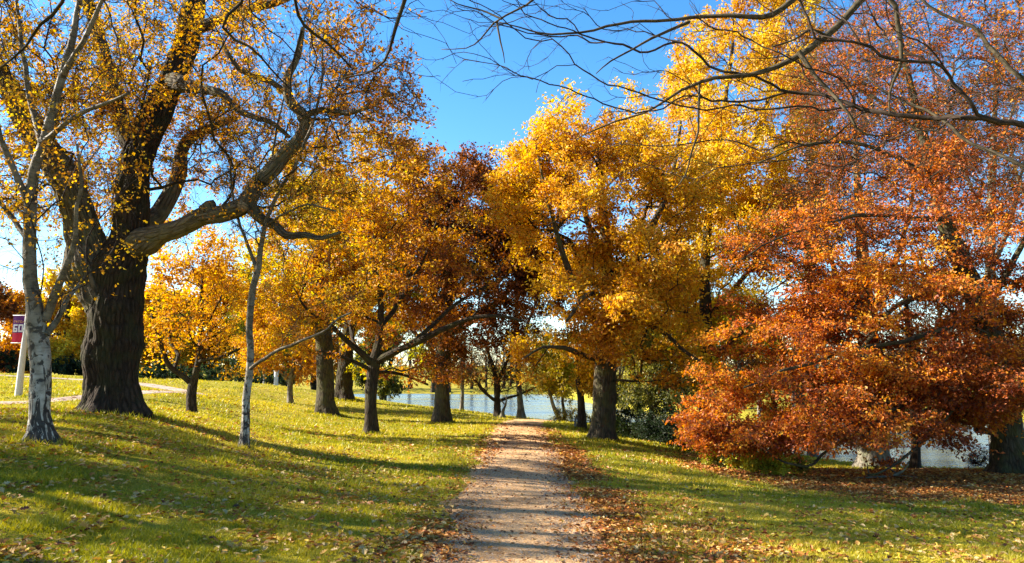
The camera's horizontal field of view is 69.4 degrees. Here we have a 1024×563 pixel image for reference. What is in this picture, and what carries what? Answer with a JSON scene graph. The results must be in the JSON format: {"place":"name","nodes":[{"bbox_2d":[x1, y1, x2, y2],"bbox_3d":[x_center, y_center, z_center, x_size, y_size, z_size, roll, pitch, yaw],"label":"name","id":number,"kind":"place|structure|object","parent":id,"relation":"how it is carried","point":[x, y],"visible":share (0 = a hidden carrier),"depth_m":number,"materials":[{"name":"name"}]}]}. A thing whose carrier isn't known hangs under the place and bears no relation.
{"place":"outdoors","nodes":[
{"label":"outdoors","id":0,"kind":"place"},
{"bbox_2d":[0,375,220,403],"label":"side path","id":1,"kind":"structure","parent":0,"point":[143,391],"depth_m":29.78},
{"bbox_2d":[335,419,686,562],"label":"path","id":2,"kind":"structure","parent":0,"point":[503,547],"depth_m":9.81,"materials":[{"name":"beige gravel"}]},
{"bbox_2d":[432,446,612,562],"bbox_3d":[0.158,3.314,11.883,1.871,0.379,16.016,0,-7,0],"label":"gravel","id":3,"kind":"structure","parent":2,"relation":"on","point":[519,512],"depth_m":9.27,"materials":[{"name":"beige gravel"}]},
{"bbox_2d":[0,364,1023,562],"bbox_3d":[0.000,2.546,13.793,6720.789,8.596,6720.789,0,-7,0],"label":"ground","id":4,"kind":"structure","parent":0,"point":[421,388],"depth_m":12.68,"materials":[{"name":"green plant"}]},
{"bbox_2d":[0,277,25,372],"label":"background tree","id":5,"kind":"object","parent":4,"relation":"on","point":[6,311],"visible":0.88,"depth_m":58.75,"materials":[{"name":"orange plant"}]},
{"bbox_2d":[0,348,29,372],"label":"evergreen hedge","id":6,"kind":"object","parent":4,"relation":"on","point":[9,366],"visible":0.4,"depth_m":56.22,"materials":[{"name":"green plant"}]},
{"bbox_2d":[12,313,26,395],"bbox_3d":[-18.595,2.141,27.947,0.684,4.918,0.259,0,-7,0],"label":"banner pole","id":7,"kind":"object","parent":4,"relation":"on","point":[19,330],"visible":0.69,"depth_m":27.87,"materials":[{"name":"metal"}]},
{"bbox_2d":[0,285,63,373],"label":"background tree","id":8,"kind":"object","parent":4,"relation":"on","point":[7,343],"visible":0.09,"depth_m":64.51,"materials":[{"name":"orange plant"}]},
{"bbox_2d":[18,266,86,375],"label":"background tree","id":9,"kind":"object","parent":4,"relation":"on","point":[70,341],"visible":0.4,"depth_m":58.58,"materials":[{"name":"yellow plant"}]},
{"bbox_2d":[52,353,82,375],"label":"evergreen hedge","id":10,"kind":"object","parent":4,"relation":"on","point":[65,368],"visible":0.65,"depth_m":56.03,"materials":[{"name":"green plant"}]},
{"bbox_2d":[0,0,202,445],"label":"silver birch","id":11,"kind":"object","parent":4,"relation":"on","point":[40,423],"visible":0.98,"depth_m":11.19,"materials":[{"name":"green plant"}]},
{"bbox_2d":[138,360,190,379],"bbox_3d":[-26.714,6.743,55.559,5.199,2.068,4.882,-5,-9,36],"label":"evergreen hedge","id":12,"kind":"object","parent":4,"relation":"on","point":[158,372],"visible":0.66,"depth_m":54.77,"materials":[{"name":"green plant"}]},
{"bbox_2d":[138,244,198,378],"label":"background tree","id":13,"kind":"object","parent":4,"relation":"on","point":[185,355],"visible":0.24,"depth_m":61.23,"materials":[{"name":"orange plant"}]},
{"bbox_2d":[168,264,244,376],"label":"background tree","id":14,"kind":"object","parent":4,"relation":"on","point":[204,355],"visible":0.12,"depth_m":64.11,"materials":[{"name":"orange plant"}]},
{"bbox_2d":[139,205,284,412],"bbox_3d":[-9.473,0.993,21.774,4.373,6.619,4.274,-4,-8,27],"label":"oak tree","id":15,"kind":"object","parent":4,"relation":"on","point":[156,327],"visible":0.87,"depth_m":21.65,"materials":[{"name":"orange plant"}]},
{"bbox_2d":[171,357,258,380],"bbox_3d":[-21.511,6.762,54.610,5.420,2.350,5.295,-2,-7,15],"label":"evergreen hedge","id":16,"kind":"object","parent":4,"relation":"on","point":[208,376],"visible":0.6,"depth_m":53.58,"materials":[{"name":"green plant"}]},
{"bbox_2d":[0,0,438,418],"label":"ancient oak","id":17,"kind":"object","parent":4,"relation":"on","point":[112,346],"visible":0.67,"depth_m":15.11,"materials":[{"name":"orange plant"}]},
{"bbox_2d":[0,0,456,187],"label":"overhanging tree","id":18,"kind":"object","parent":4,"relation":"on","point":[228,14],"visible":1,"depth_m":6.98,"materials":[{"name":"orange plant"}]},
{"bbox_2d":[219,240,298,383],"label":"background tree","id":19,"kind":"object","parent":4,"relation":"on","point":[242,326],"visible":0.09,"depth_m":62.79,"materials":[{"name":"orange plant"}]},
{"bbox_2d":[233,367,296,385],"bbox_3d":[-17.558,6.929,53.388,4.233,2.164,4.260,0,-7,0],"label":"evergreen hedge","id":20,"kind":"object","parent":4,"relation":"on","point":[282,381],"visible":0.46,"depth_m":52.47,"materials":[{"name":"green plant"}]},
{"bbox_2d":[172,0,375,448],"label":"silver birch","id":21,"kind":"object","parent":4,"relation":"on","point":[244,438],"visible":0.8,"depth_m":13.87,"materials":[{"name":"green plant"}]},
{"bbox_2d":[274,370,278,384],"bbox_3d":[-16.450,6.904,51.543,0.338,1.486,0.338,0,-7,0],"label":"pale post","id":22,"kind":"object","parent":4,"relation":"on","point":[275,378],"visible":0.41,"depth_m":51.46,"materials":[{"name":"paint"}]},
{"bbox_2d":[228,302,344,402],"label":"oak tree","id":23,"kind":"object","parent":4,"relation":"on","point":[294,373],"visible":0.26,"depth_m":39.37,"materials":[{"name":"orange plant"}]},
{"bbox_2d":[280,278,343,389],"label":"background tree","id":24,"kind":"object","parent":4,"relation":"on","point":[313,385],"visible":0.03,"depth_m":69.06,"materials":[{"name":"orange plant"}]},
{"bbox_2d":[219,129,412,415],"bbox_3d":[-9.088,-0.103,35.304,8.852,13.475,8.933,-3,-8,22],"label":"oak tree","id":25,"kind":"object","parent":4,"relation":"on","point":[325,403],"visible":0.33,"depth_m":34.07,"materials":[{"name":"orange plant"}]},
{"bbox_2d":[287,164,468,400],"bbox_3d":[-7.867,0.141,44.011,10.854,14.312,10.928,0,-7,0],"label":"oak tree","id":26,"kind":"object","parent":4,"relation":"on","point":[345,376],"visible":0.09,"depth_m":43.20,"materials":[{"name":"orange plant"}]},
{"bbox_2d":[353,312,407,400],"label":"background tree","id":27,"kind":"object","parent":4,"relation":"on","point":[386,390],"visible":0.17,"depth_m":58.07,"materials":[{"name":"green plant"}]},
{"bbox_2d":[356,328,404,367],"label":"shore tree","id":28,"kind":"object","parent":4,"relation":"on","point":[385,363],"visible":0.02,"depth_m":169.60,"materials":[{"name":"orange plant"}]},
{"bbox_2d":[245,105,531,433],"bbox_3d":[-3.772,-0.199,24.197,8.891,10.953,8.397,0,-7,0],"label":"oak tree","id":29,"kind":"object","parent":4,"relation":"on","point":[408,173],"visible":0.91,"depth_m":23.50,"materials":[{"name":"orange plant"}]},
{"bbox_2d":[385,344,407,376],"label":"shore tree","id":30,"kind":"object","parent":4,"relation":"on","point":[401,359],"visible":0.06,"depth_m":169.50,"materials":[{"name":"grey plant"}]},
{"bbox_2d":[400,334,417,388],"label":"shore tree","id":31,"kind":"object","parent":4,"relation":"on","point":[410,366],"visible":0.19,"depth_m":167.55,"materials":[{"name":"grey plant"}]},
{"bbox_2d":[403,321,451,392],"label":"shore tree","id":32,"kind":"object","parent":4,"relation":"on","point":[433,389],"visible":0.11,"depth_m":160.63,"materials":[{"name":"orange plant"}]},
{"bbox_2d":[413,328,480,391],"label":"shore tree","id":33,"kind":"object","parent":4,"relation":"on","point":[460,367],"visible":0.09,"depth_m":159.75,"materials":[{"name":"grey plant"}]},
{"bbox_2d":[428,298,502,409],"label":"lakeside tree","id":34,"kind":"object","parent":4,"relation":"on","point":[461,406],"visible":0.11,"depth_m":44.37,"materials":[{"name":"orange plant"}]},
{"bbox_2d":[458,347,495,388],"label":"shore tree","id":35,"kind":"object","parent":4,"relation":"on","point":[471,373],"visible":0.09,"depth_m":168.16,"materials":[{"name":"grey plant"}]},
{"bbox_2d":[476,349,501,387],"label":"shore tree","id":36,"kind":"object","parent":4,"relation":"on","point":[485,367],"visible":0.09,"depth_m":173.08,"materials":[{"name":"grey plant"}]},
{"bbox_2d":[385,141,597,423],"bbox_3d":[-0.807,0.016,33.069,9.866,13.227,10.390,0,-7,0],"label":"oak tree","id":37,"kind":"object","parent":4,"relation":"on","point":[470,174],"visible":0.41,"depth_m":31.65,"materials":[{"name":"brown plant"}]},
{"bbox_2d":[452,310,543,416],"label":"bare tree","id":38,"kind":"object","parent":4,"relation":"on","point":[497,379],"visible":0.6,"depth_m":40.30,"materials":[{"name":"brown plant"}]},
{"bbox_2d":[478,332,526,388],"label":"shore tree","id":39,"kind":"object","parent":4,"relation":"on","point":[502,364],"visible":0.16,"depth_m":165.27,"materials":[{"name":"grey plant"}]},
{"bbox_2d":[500,396,506,417],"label":"dead sapling","id":40,"kind":"object","parent":4,"relation":"on","point":[502,413],"visible":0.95,"depth_m":39.91,"materials":[{"name":"beige wood"}]},
{"bbox_2d":[0,375,1023,562],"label":"fallen leaves","id":41,"kind":"object","parent":4,"relation":"on","point":[308,546],"visible":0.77,"depth_m":8.98,"materials":[{"name":"orange plant"}]},
{"bbox_2d":[0,408,1023,562],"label":"leaf litter","id":42,"kind":"object","parent":4,"relation":"on","point":[821,470],"visible":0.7,"depth_m":12.29,"materials":[{"name":"brown plant"}]},
{"bbox_2d":[473,234,553,417],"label":"lakeside tree","id":43,"kind":"object","parent":4,"relation":"on","point":[520,410],"visible":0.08,"depth_m":41.38,"materials":[{"name":"brown plant"}]},
{"bbox_2d":[524,321,576,420],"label":"lakeside tree","id":44,"kind":"object","parent":4,"relation":"on","point":[541,387],"visible":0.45,"depth_m":38.39,"materials":[{"name":"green plant"}]},
{"bbox_2d":[534,343,575,420],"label":"lakeside tree","id":45,"kind":"object","parent":4,"relation":"on","point":[549,355],"visible":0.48,"depth_m":38.32,"materials":[{"name":"yellow plant"}]},
{"bbox_2d":[547,404,590,423],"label":"twiggy shrub","id":46,"kind":"object","parent":4,"relation":"on","point":[565,414],"visible":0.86,"depth_m":35.28,"materials":[{"name":"grey plant"}]},
{"bbox_2d":[537,323,630,430],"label":"lakeside tree","id":47,"kind":"object","parent":4,"relation":"on","point":[584,377],"visible":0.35,"depth_m":30.56,"materials":[{"name":"orange plant"}]},
{"bbox_2d":[476,70,751,441],"bbox_3d":[3.769,-0.849,24.781,9.716,12.892,9.104,6,-9,-41],"label":"oak tree","id":48,"kind":"object","parent":4,"relation":"on","point":[638,283],"visible":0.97,"depth_m":23.28,"materials":[{"name":"yellow plant"}]},
{"bbox_2d":[616,396,674,440],"bbox_3d":[4.952,5.508,29.563,3.123,2.301,2.791,-6,-9,40],"label":"evergreen shrub","id":49,"kind":"object","parent":4,"relation":"on","point":[624,426],"visible":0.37,"depth_m":29.08,"materials":[{"name":"green plant"}]},
{"bbox_2d":[616,327,712,441],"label":"holm oak","id":50,"kind":"object","parent":4,"relation":"on","point":[634,393],"visible":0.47,"depth_m":27.79,"materials":[{"name":"green plant"}]},
{"bbox_2d":[629,400,703,448],"bbox_3d":[5.561,5.111,25.987,3.278,2.105,3.113,-6,-9,40],"label":"evergreen shrub","id":51,"kind":"object","parent":4,"relation":"on","point":[651,428],"visible":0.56,"depth_m":25.72,"materials":[{"name":"green plant"}]},
{"bbox_2d":[667,421,729,453],"bbox_3d":[6.438,5.224,24.759,2.619,1.743,2.964,0,-7,0],"label":"evergreen shrub","id":52,"kind":"object","parent":4,"relation":"on","point":[678,444],"visible":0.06,"depth_m":24.16,"materials":[{"name":"green plant"}]},
{"bbox_2d":[618,256,779,414],"bbox_3d":[9.123,3.006,36.917,9.175,9.732,6.938,0,-7,0],"label":"maple tree","id":53,"kind":"object","parent":4,"relation":"on","point":[716,297],"visible":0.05,"depth_m":36.17,"materials":[{"name":"orange plant"}]},
{"bbox_2d":[392,0,1023,224],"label":"overhanging tree","id":54,"kind":"object","parent":4,"relation":"on","point":[836,27],"visible":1,"depth_m":7.60,"materials":[{"name":"brown plant"}]},
{"bbox_2d":[697,446,720,464],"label":"shrub","id":55,"kind":"object","parent":4,"relation":"on","point":[709,461],"visible":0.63,"depth_m":19.10,"materials":[{"name":"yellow plant"}]},
{"bbox_2d":[671,344,747,409],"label":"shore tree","id":56,"kind":"object","parent":4,"relation":"on","point":[725,369],"visible":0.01,"depth_m":77.79,"materials":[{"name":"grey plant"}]},
{"bbox_2d":[619,0,841,448],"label":"maple tree","id":57,"kind":"object","parent":4,"relation":"on","point":[750,194],"visible":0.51,"depth_m":29.43,"materials":[{"name":"yellow plant"}]},
{"bbox_2d":[697,448,765,472],"bbox_3d":[5.800,4.678,19.153,1.762,1.102,2.154,6,-9,-42],"label":"shrub","id":58,"kind":"object","parent":4,"relation":"on","point":[722,457],"visible":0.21,"depth_m":18.95,"materials":[{"name":"green plant"}]},
{"bbox_2d":[689,277,783,407],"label":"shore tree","id":59,"kind":"object","parent":4,"relation":"on","point":[738,368],"visible":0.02,"depth_m":78.28,"materials":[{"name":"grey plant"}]},
{"bbox_2d":[714,274,784,375],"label":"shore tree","id":60,"kind":"object","parent":4,"relation":"on","point":[746,302],"visible":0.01,"depth_m":84.51,"materials":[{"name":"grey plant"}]},
{"bbox_2d":[718,448,798,475],"bbox_3d":[6.058,4.516,17.979,1.555,1.094,2.021,3,-7,-21],"label":"shrub","id":61,"kind":"object","parent":4,"relation":"on","point":[776,466],"visible":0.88,"depth_m":17.93,"materials":[{"name":"green plant"}]},
{"bbox_2d":[739,340,779,423],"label":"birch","id":62,"kind":"object","parent":4,"relation":"on","point":[759,394],"visible":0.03,"depth_m":66.99,"materials":[{"name":"white plant"}]},
{"bbox_2d":[730,332,817,410],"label":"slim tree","id":63,"kind":"object","parent":4,"relation":"on","point":[752,363],"visible":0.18,"depth_m":29.57,"materials":[{"name":"orange plant"}]},
{"bbox_2d":[778,304,817,406],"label":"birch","id":64,"kind":"object","parent":4,"relation":"on","point":[790,360],"visible":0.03,"depth_m":69.57,"materials":[{"name":"orange plant"}]},
{"bbox_2d":[786,452,817,475],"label":"shrub","id":65,"kind":"object","parent":4,"relation":"on","point":[797,460],"visible":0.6,"depth_m":18.51,"materials":[{"name":"green plant"}]},
{"bbox_2d":[722,263,885,407],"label":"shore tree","id":66,"kind":"object","parent":4,"relation":"on","point":[787,317],"visible":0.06,"depth_m":77.64,"materials":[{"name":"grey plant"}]},
{"bbox_2d":[779,261,847,402],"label":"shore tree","id":67,"kind":"object","parent":4,"relation":"on","point":[825,344],"visible":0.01,"depth_m":80.43,"materials":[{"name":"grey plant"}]},
{"bbox_2d":[749,0,914,457],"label":"bare tree","id":68,"kind":"object","parent":4,"relation":"on","point":[809,454],"visible":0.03,"depth_m":38.62,"materials":[{"name":"brown plant"}]},
{"bbox_2d":[662,0,1023,480],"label":"copper beech","id":69,"kind":"object","parent":4,"relation":"on","point":[993,354],"visible":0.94,"depth_m":19.01,"materials":[{"name":"orange plant"}]},
{"bbox_2d":[742,0,1017,468],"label":"weeping tree","id":70,"kind":"object","parent":4,"relation":"on","point":[856,151],"visible":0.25,"depth_m":26.16,"materials":[{"name":"orange plant"}]},
{"bbox_2d":[880,330,934,405],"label":"shore tree","id":71,"kind":"object","parent":4,"relation":"on","point":[902,348],"visible":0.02,"depth_m":74.73,"materials":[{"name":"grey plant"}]},
{"bbox_2d":[887,299,948,376],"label":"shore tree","id":72,"kind":"object","parent":4,"relation":"on","point":[913,321],"visible":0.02,"depth_m":96.99,"materials":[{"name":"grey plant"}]},
{"bbox_2d":[891,300,959,363],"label":"shore tree","id":73,"kind":"object","parent":4,"relation":"on","point":[928,322],"visible":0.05,"depth_m":80.53,"materials":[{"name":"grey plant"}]},
{"bbox_2d":[873,227,988,468],"bbox_3d":[14.079,2.334,25.312,4.276,8.722,5.340,-4,-8,29],"label":"slim tree","id":74,"kind":"object","parent":4,"relation":"on","point":[915,460],"visible":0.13,"depth_m":25.01,"materials":[{"name":"orange plant"}]},
{"bbox_2d":[922,0,1023,455],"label":"bare tree","id":75,"kind":"object","parent":4,"relation":"on","point":[1000,250],"visible":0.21,"depth_m":36.71,"materials":[{"name":"orange plant"}]},
{"bbox_2d":[965,435,990,468],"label":"twiggy shrub","id":76,"kind":"object","parent":4,"relation":"on","point":[977,462],"visible":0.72,"depth_m":23.65,"materials":[{"name":"grey plant"}]},
{"bbox_2d":[963,19,1023,277],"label":"bare tree","id":77,"kind":"object","parent":4,"relation":"on","point":[1002,116],"visible":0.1,"depth_m":41.90,"materials":[{"name":"brown plant"}]},
{"bbox_2d":[0,0,1023,366],"label":"sky","id":78,"kind":"structure","parent":0,"point":[462,118],"materials":[{"name":"blue"}]},
{"bbox_2d":[354,394,1023,467],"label":"water","id":79,"kind":"structure","parent":0,"point":[536,408],"depth_m":89.85,"materials":[{"name":"blue liquid"}]}
]}

